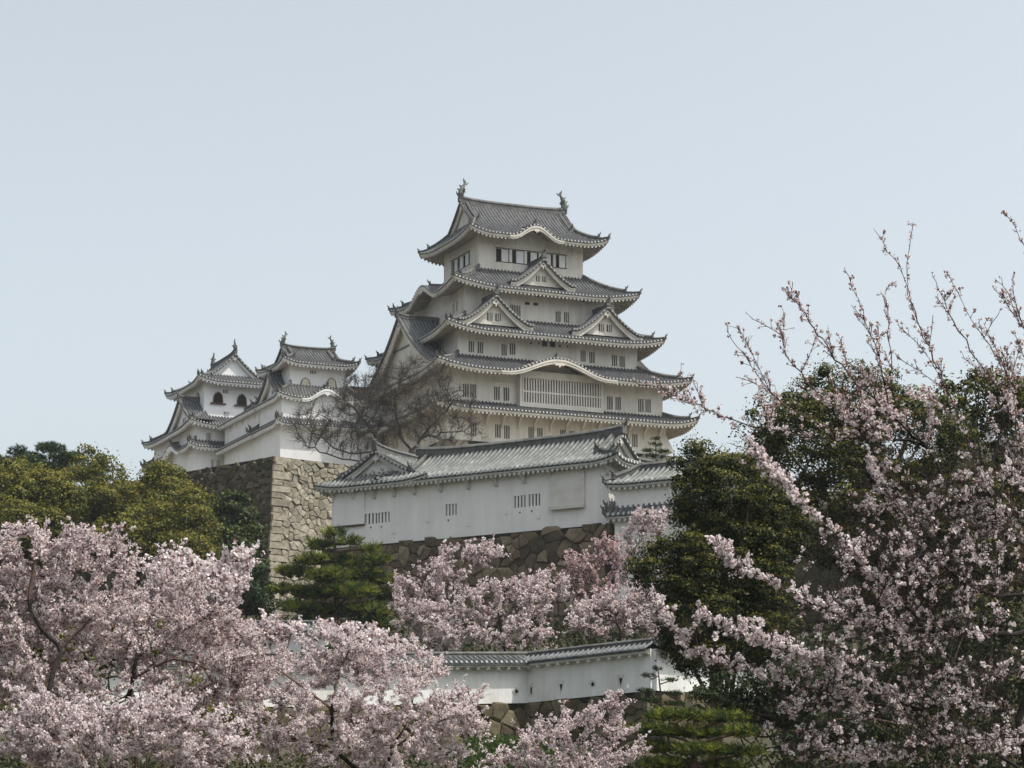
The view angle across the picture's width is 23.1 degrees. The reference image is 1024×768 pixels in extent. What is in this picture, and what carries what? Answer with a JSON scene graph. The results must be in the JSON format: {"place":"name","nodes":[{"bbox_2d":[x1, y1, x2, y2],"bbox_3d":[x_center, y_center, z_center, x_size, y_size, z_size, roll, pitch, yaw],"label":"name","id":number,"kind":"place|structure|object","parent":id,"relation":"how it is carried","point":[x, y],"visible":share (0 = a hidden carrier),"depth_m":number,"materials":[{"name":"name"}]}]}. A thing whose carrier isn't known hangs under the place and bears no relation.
{"place":"outdoors","nodes":[
{"label":"outdoors","id":0,"kind":"place"},
{"bbox_2d":[0,441,1023,767],"bbox_3d":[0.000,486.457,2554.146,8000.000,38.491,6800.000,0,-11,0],"label":"ground","id":1,"kind":"structure","parent":0,"point":[726,739],"depth_m":112.94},
{"bbox_2d":[0,443,42,612],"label":"pine tree","id":2,"kind":"object","parent":1,"relation":"on","point":[30,458],"visible":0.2,"depth_m":227.59,"materials":[{"name":"green plant"}]},
{"bbox_2d":[0,454,55,608],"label":"camphor tree","id":3,"kind":"object","parent":1,"relation":"on","point":[11,505],"visible":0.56,"depth_m":195.50,"materials":[{"name":"green plant"}]},
{"bbox_2d":[0,454,90,614],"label":"camphor tree","id":4,"kind":"object","parent":1,"relation":"on","point":[52,481],"visible":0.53,"depth_m":197.93,"materials":[{"name":"green plant"}]},
{"bbox_2d":[15,440,90,603],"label":"pine tree","id":5,"kind":"object","parent":1,"relation":"on","point":[57,450],"visible":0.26,"depth_m":230.16,"materials":[{"name":"green plant"}]},
{"bbox_2d":[0,515,162,753],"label":"cherry tree","id":6,"kind":"object","parent":1,"relation":"on","point":[56,674],"visible":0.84,"depth_m":45.68,"materials":[{"name":"pink plant"}]},
{"bbox_2d":[52,441,144,596],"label":"camphor tree","id":7,"kind":"object","parent":1,"relation":"on","point":[98,484],"visible":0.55,"depth_m":206.01,"materials":[{"name":"green plant"}]},
{"bbox_2d":[81,473,182,609],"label":"camphor tree","id":8,"kind":"object","parent":1,"relation":"on","point":[141,534],"visible":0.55,"depth_m":200.03,"materials":[{"name":"green plant"}]},
{"bbox_2d":[0,679,270,767],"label":"cherry tree","id":9,"kind":"object","parent":1,"relation":"on","point":[41,724],"visible":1,"depth_m":41.44,"materials":[{"name":"pink plant"}]},
{"bbox_2d":[0,610,277,767],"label":"evergreen shrub","id":10,"kind":"object","parent":1,"relation":"on","point":[197,679],"visible":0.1,"depth_m":58.31,"materials":[{"name":"green plant"}]},
{"bbox_2d":[130,451,198,612],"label":"camphor tree","id":11,"kind":"object","parent":1,"relation":"on","point":[158,478],"visible":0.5,"depth_m":207.28,"materials":[{"name":"green plant"}]},
{"bbox_2d":[0,456,351,615],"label":"stone rampart","id":12,"kind":"object","parent":1,"relation":"on","point":[293,506],"visible":0.12,"depth_m":218.52,"materials":[{"name":"beige stone"}]},
{"bbox_2d":[77,560,285,767],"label":"cherry tree","id":13,"kind":"object","parent":1,"relation":"on","point":[195,621],"visible":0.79,"depth_m":49.05,"materials":[{"name":"pink plant"}]},
{"bbox_2d":[142,478,228,573],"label":"camphor tree","id":14,"kind":"object","parent":1,"relation":"on","point":[195,511],"visible":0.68,"depth_m":198.75,"materials":[{"name":"green plant"}]},
{"bbox_2d":[135,538,264,630],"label":"cherry tree","id":15,"kind":"object","parent":1,"relation":"on","point":[225,573],"visible":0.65,"depth_m":111.70,"materials":[{"name":"pink plant"}]},
{"bbox_2d":[146,620,327,651],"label":"parapet wall","id":16,"kind":"structure","parent":1,"relation":"on","point":[310,624],"depth_m":148.00,"materials":[{"name":"paint"}]},
{"bbox_2d":[207,486,274,614],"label":"camphor tree","id":17,"kind":"object","parent":1,"relation":"on","point":[230,509],"visible":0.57,"depth_m":205.97,"materials":[{"name":"green plant"}]},
{"bbox_2d":[226,555,282,617],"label":"evergreen shrub","id":18,"kind":"object","parent":1,"relation":"on","point":[255,597],"visible":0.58,"depth_m":188.06,"materials":[{"name":"green plant"}]},
{"bbox_2d":[213,608,418,651],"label":"cherry tree","id":19,"kind":"object","parent":1,"relation":"on","point":[271,627],"visible":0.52,"depth_m":117.28,"materials":[{"name":"pink plant"}]},
{"bbox_2d":[264,524,405,630],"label":"pine tree","id":20,"kind":"object","parent":1,"relation":"on","point":[336,589],"visible":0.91,"depth_m":158.13,"materials":[{"name":"green plant"}]},
{"bbox_2d":[221,618,495,767],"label":"cherry tree","id":21,"kind":"object","parent":1,"relation":"on","point":[419,738],"visible":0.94,"depth_m":54.60,"materials":[{"name":"pink plant"}]},
{"bbox_2d":[18,637,773,767],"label":"parapet wall","id":22,"kind":"structure","parent":1,"relation":"on","point":[525,687],"depth_m":112.91,"materials":[{"name":"paint"}]},
{"bbox_2d":[386,533,510,651],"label":"cherry tree","id":23,"kind":"object","parent":1,"relation":"on","point":[402,605],"visible":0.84,"depth_m":137.86,"materials":[{"name":"pink plant"}]},
{"bbox_2d":[421,563,575,651],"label":"cherry tree","id":24,"kind":"object","parent":1,"relation":"on","point":[517,592],"visible":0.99,"depth_m":133.32,"materials":[{"name":"pink plant"}]},
{"bbox_2d":[0,737,1022,767],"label":"undergrowth","id":25,"kind":"object","parent":1,"relation":"on","point":[410,756],"visible":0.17,"depth_m":102.27,"materials":[{"name":"green plant"}]},
{"bbox_2d":[0,610,1023,732],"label":"undergrowth","id":26,"kind":"object","parent":1,"relation":"on","point":[576,639],"visible":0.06,"depth_m":156.02,"materials":[{"name":"green plant"}]},
{"bbox_2d":[464,732,579,767],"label":"cherry tree","id":27,"kind":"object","parent":1,"relation":"on","point":[473,740],"depth_m":101.20,"materials":[{"name":"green plant"}]},
{"bbox_2d":[471,685,651,767],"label":"cherry tree","id":28,"kind":"object","parent":1,"relation":"on","point":[528,740],"visible":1,"depth_m":61.33,"materials":[{"name":"pink plant"}]},
{"bbox_2d":[553,531,630,643],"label":"cherry tree","id":29,"kind":"object","parent":1,"relation":"on","point":[610,550],"visible":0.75,"depth_m":152.40,"materials":[{"name":"pink plant"}]},
{"bbox_2d":[563,576,661,642],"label":"cherry tree","id":30,"kind":"object","parent":1,"relation":"on","point":[627,613],"visible":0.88,"depth_m":133.37,"materials":[{"name":"pink plant"}]},
{"bbox_2d":[601,505,672,626],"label":"cherry tree","id":31,"kind":"object","parent":1,"relation":"on","point":[644,527],"visible":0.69,"depth_m":160.96,"materials":[{"name":"pink plant"}]},
{"bbox_2d":[637,665,685,756],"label":"pine tree","id":32,"kind":"object","parent":1,"relation":"on","point":[660,699],"visible":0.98,"depth_m":99.45,"materials":[{"name":"green plant"}]},
{"bbox_2d":[624,703,767,767],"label":"pine tree","id":33,"kind":"object","parent":1,"relation":"on","point":[693,748],"visible":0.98,"depth_m":63.28,"materials":[{"name":"green plant"}]},
{"bbox_2d":[619,429,827,760],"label":"camphor tree","id":34,"kind":"object","parent":1,"relation":"on","point":[746,517],"visible":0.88,"depth_m":71.60,"materials":[{"name":"green plant"}]},
{"bbox_2d":[684,656,904,767],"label":"evergreen shrub","id":35,"kind":"object","parent":1,"relation":"on","point":[736,699],"visible":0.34,"depth_m":65.34,"materials":[{"name":"green plant"}]},
{"bbox_2d":[633,210,1023,767],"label":"cherry tree","id":36,"kind":"object","parent":1,"relation":"on","point":[893,696],"visible":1,"depth_m":29.06,"materials":[{"name":"pink plant"}]},
{"bbox_2d":[722,352,1023,767],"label":"camphor tree","id":37,"kind":"object","parent":1,"relation":"on","point":[820,482],"visible":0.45,"depth_m":95.60,"materials":[{"name":"green plant"}]},
{"bbox_2d":[761,601,1023,767],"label":"evergreen shrub","id":38,"kind":"object","parent":1,"relation":"on","point":[938,754],"visible":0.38,"depth_m":60.82,"materials":[{"name":"green plant"}]},
{"bbox_2d":[841,360,1023,767],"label":"camphor tree","id":39,"kind":"object","parent":1,"relation":"on","point":[1009,423],"visible":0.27,"depth_m":99.81,"materials":[{"name":"green plant"}]},
{"bbox_2d":[0,0,1023,490],"label":"sky","id":40,"kind":"structure","parent":0,"point":[181,180],"materials":[{"name":"blue"}]},
{"bbox_2d":[311,504,1023,630],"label":"terrace","id":41,"kind":"structure","parent":0,"point":[817,574],"depth_m":172.12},
{"bbox_2d":[318,523,620,622],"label":"stone footing","id":42,"kind":"object","parent":41,"relation":"on","point":[542,549],"visible":0.25,"depth_m":184.84,"materials":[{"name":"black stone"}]},
{"bbox_2d":[314,418,668,547],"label":"long turret","id":43,"kind":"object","parent":41,"relation":"on","point":[379,493],"visible":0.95,"depth_m":188.59,"materials":[{"name":"paint"}]},
{"bbox_2d":[366,513,376,523],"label":"window","id":44,"kind":"structure","parent":43,"relation":"in","point":[371,518],"depth_m":193.37,"materials":[{"name":"black"}]},
{"bbox_2d":[380,512,389,522],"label":"window","id":45,"kind":"structure","parent":43,"relation":"in","point":[384,517],"depth_m":192.71,"materials":[{"name":"black"}]},
{"bbox_2d":[447,504,456,515],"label":"window","id":46,"kind":"structure","parent":43,"relation":"in","point":[451,508],"depth_m":189.40,"materials":[{"name":"black"}]},
{"bbox_2d":[516,495,524,507],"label":"window","id":47,"kind":"structure","parent":43,"relation":"in","point":[520,500],"depth_m":186.05,"materials":[{"name":"black"}]},
{"bbox_2d":[530,494,539,505],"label":"window","id":48,"kind":"structure","parent":43,"relation":"in","point":[534,499],"depth_m":185.46,"materials":[{"name":"black"}]},
{"bbox_2d":[641,436,669,458],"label":"pine tree","id":49,"kind":"object","parent":41,"relation":"on","point":[660,450],"visible":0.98,"depth_m":188.59,"materials":[{"name":"green plant"}]},
{"bbox_2d":[600,452,787,599],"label":"gate annex","id":50,"kind":"object","parent":41,"relation":"on","point":[643,485],"visible":0.31,"depth_m":179.40,"materials":[{"name":"paint"}]},
{"bbox_2d":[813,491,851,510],"bbox_3d":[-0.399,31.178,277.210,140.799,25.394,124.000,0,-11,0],"label":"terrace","id":51,"kind":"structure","parent":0,"point":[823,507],"depth_m":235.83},
{"bbox_2d":[140,339,263,471],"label":"keep","id":52,"kind":"structure","parent":51,"relation":"on","point":[216,394],"depth_m":303.23,"materials":[{"name":"white paint"}]},
{"bbox_2d":[206,433,210,440],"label":"window","id":53,"kind":"structure","parent":52,"relation":"in","point":[208,437],"depth_m":298.99,"materials":[{"name":"black wood"}]},
{"bbox_2d":[210,391,225,404],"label":"bell window","id":54,"kind":"structure","parent":52,"relation":"in","point":[218,397],"depth_m":302.99,"materials":[{"name":"black wood"}]},
{"bbox_2d":[215,404,259,464],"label":"connecting gallery","id":55,"kind":"object","parent":52,"relation":"attached to","point":[240,445],"visible":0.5,"depth_m":291.96,"materials":[{"name":"white paint"}]},
{"bbox_2d":[234,394,247,406],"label":"bell window","id":56,"kind":"structure","parent":52,"relation":"in","point":[241,399],"depth_m":304.14,"materials":[{"name":"grey wood"}]},
{"bbox_2d":[245,331,369,465],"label":"keep","id":57,"kind":"structure","parent":51,"relation":"on","point":[293,375],"depth_m":281.84,"materials":[{"name":"white paint"}]},
{"bbox_2d":[300,377,310,385],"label":"bell window","id":58,"kind":"structure","parent":57,"relation":"in","point":[304,381],"depth_m":281.83,"materials":[{"name":"beige wood"}]},
{"bbox_2d":[327,377,336,387],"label":"bell window","id":59,"kind":"structure","parent":57,"relation":"in","point":[332,383],"depth_m":283.14,"materials":[{"name":"beige wood"}]},
{"bbox_2d":[280,353,490,461],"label":"bare tree","id":60,"kind":"object","parent":51,"relation":"on","point":[374,395],"visible":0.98,"depth_m":229.24,"materials":[{"name":"brown plant"}]},
{"bbox_2d":[363,178,700,460],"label":"castle keep","id":61,"kind":"structure","parent":51,"relation":"on","point":[520,325],"depth_m":278.00,"materials":[{"name":"paint"}]},
{"bbox_2d":[349,386,387,460],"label":"connecting gallery","id":62,"kind":"object","parent":61,"relation":"attached to","point":[362,446],"visible":0.15,"depth_m":284.06,"materials":[{"name":"white paint"}]},
{"bbox_2d":[463,384,467,396],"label":"window","id":63,"kind":"structure","parent":61,"relation":"in","point":[464,385],"depth_m":269.91,"materials":[{"name":"black wood"}]},
{"bbox_2d":[469,341,472,351],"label":"window","id":64,"kind":"structure","parent":61,"relation":"in","point":[470,342],"depth_m":273.36,"materials":[{"name":"black wood"}]},
{"bbox_2d":[470,384,474,397],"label":"window","id":65,"kind":"structure","parent":61,"relation":"in","point":[472,387],"depth_m":270.18,"materials":[{"name":"black wood"}]},
{"bbox_2d":[471,422,475,433],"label":"window","id":66,"kind":"structure","parent":61,"relation":"in","point":[475,422],"depth_m":269.12,"materials":[{"name":"black wood"}]},
{"bbox_2d":[478,342,481,352],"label":"window","id":67,"kind":"structure","parent":61,"relation":"in","point":[479,343],"depth_m":273.76,"materials":[{"name":"black wood"}]},
{"bbox_2d":[494,386,498,399],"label":"window","id":68,"kind":"structure","parent":61,"relation":"in","point":[496,389],"depth_m":271.30,"materials":[{"name":"black wood"}]},
{"bbox_2d":[495,424,499,437],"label":"window","id":69,"kind":"structure","parent":61,"relation":"in","point":[497,427],"depth_m":270.24,"materials":[{"name":"black wood"}]},
{"bbox_2d":[501,344,505,355],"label":"window","id":70,"kind":"structure","parent":61,"relation":"in","point":[503,353],"depth_m":274.97,"materials":[{"name":"black wood"}]},
{"bbox_2d":[504,387,507,400],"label":"window","id":71,"kind":"structure","parent":61,"relation":"in","point":[505,389],"depth_m":271.70,"materials":[{"name":"black wood"}]},
{"bbox_2d":[504,425,508,438],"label":"window","id":72,"kind":"structure","parent":61,"relation":"in","point":[506,428],"depth_m":270.64,"materials":[{"name":"black wood"}]},
{"bbox_2d":[510,343,513,354],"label":"window","id":73,"kind":"structure","parent":61,"relation":"in","point":[511,345],"depth_m":275.34,"materials":[{"name":"black wood"}]},
{"bbox_2d":[515,306,519,315],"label":"window","id":74,"kind":"structure","parent":61,"relation":"in","point":[517,308],"depth_m":278.99,"materials":[{"name":"black wood"}]},
{"bbox_2d":[528,427,532,437],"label":"window","id":75,"kind":"structure","parent":61,"relation":"in","point":[530,429],"depth_m":271.83,"materials":[{"name":"black wood"}]},
{"bbox_2d":[537,428,541,436],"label":"window","id":76,"kind":"structure","parent":61,"relation":"in","point":[539,430],"depth_m":272.23,"materials":[{"name":"black wood"}]},
{"bbox_2d":[556,312,559,321],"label":"window","id":77,"kind":"structure","parent":61,"relation":"in","point":[557,313],"depth_m":280.94,"materials":[{"name":"black wood"}]},
{"bbox_2d":[522,377,600,407],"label":"lattice window","id":78,"kind":"structure","parent":61,"relation":"in","point":[534,390],"depth_m":273.56,"materials":[{"name":"white wood"}]},
{"bbox_2d":[564,312,567,322],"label":"window","id":79,"kind":"structure","parent":61,"relation":"in","point":[565,314],"depth_m":281.28,"materials":[{"name":"black wood"}]},
{"bbox_2d":[581,350,584,361],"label":"window","id":80,"kind":"structure","parent":61,"relation":"in","point":[582,352],"depth_m":278.82,"materials":[{"name":"black wood"}]},
{"bbox_2d":[589,352,593,362],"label":"window","id":81,"kind":"structure","parent":61,"relation":"in","point":[591,355],"depth_m":279.23,"materials":[{"name":"black wood"}]},
{"bbox_2d":[607,396,611,409],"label":"window","id":82,"kind":"structure","parent":61,"relation":"in","point":[609,399],"depth_m":276.75,"materials":[{"name":"black wood"}]},
{"bbox_2d":[612,355,615,365],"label":"window","id":83,"kind":"structure","parent":61,"relation":"in","point":[613,356],"depth_m":280.29,"materials":[{"name":"black wood"}]},
{"bbox_2d":[615,397,619,409],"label":"window","id":84,"kind":"structure","parent":61,"relation":"in","point":[617,399],"depth_m":277.19,"materials":[{"name":"black wood"}]},
{"bbox_2d":[620,356,623,366],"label":"window","id":85,"kind":"structure","parent":61,"relation":"in","point":[621,357],"depth_m":280.73,"materials":[{"name":"black wood"}]},
{"bbox_2d":[632,434,636,446],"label":"window","id":86,"kind":"structure","parent":61,"relation":"in","point":[634,437],"depth_m":276.86,"materials":[{"name":"black wood"}]},
{"bbox_2d":[638,399,642,411],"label":"window","id":87,"kind":"structure","parent":61,"relation":"in","point":[640,402],"depth_m":278.28,"materials":[{"name":"black wood"}]},
{"bbox_2d":[645,399,649,412],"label":"window","id":88,"kind":"structure","parent":61,"relation":"in","point":[647,402],"depth_m":278.69,"materials":[{"name":"black wood"}]}
]}

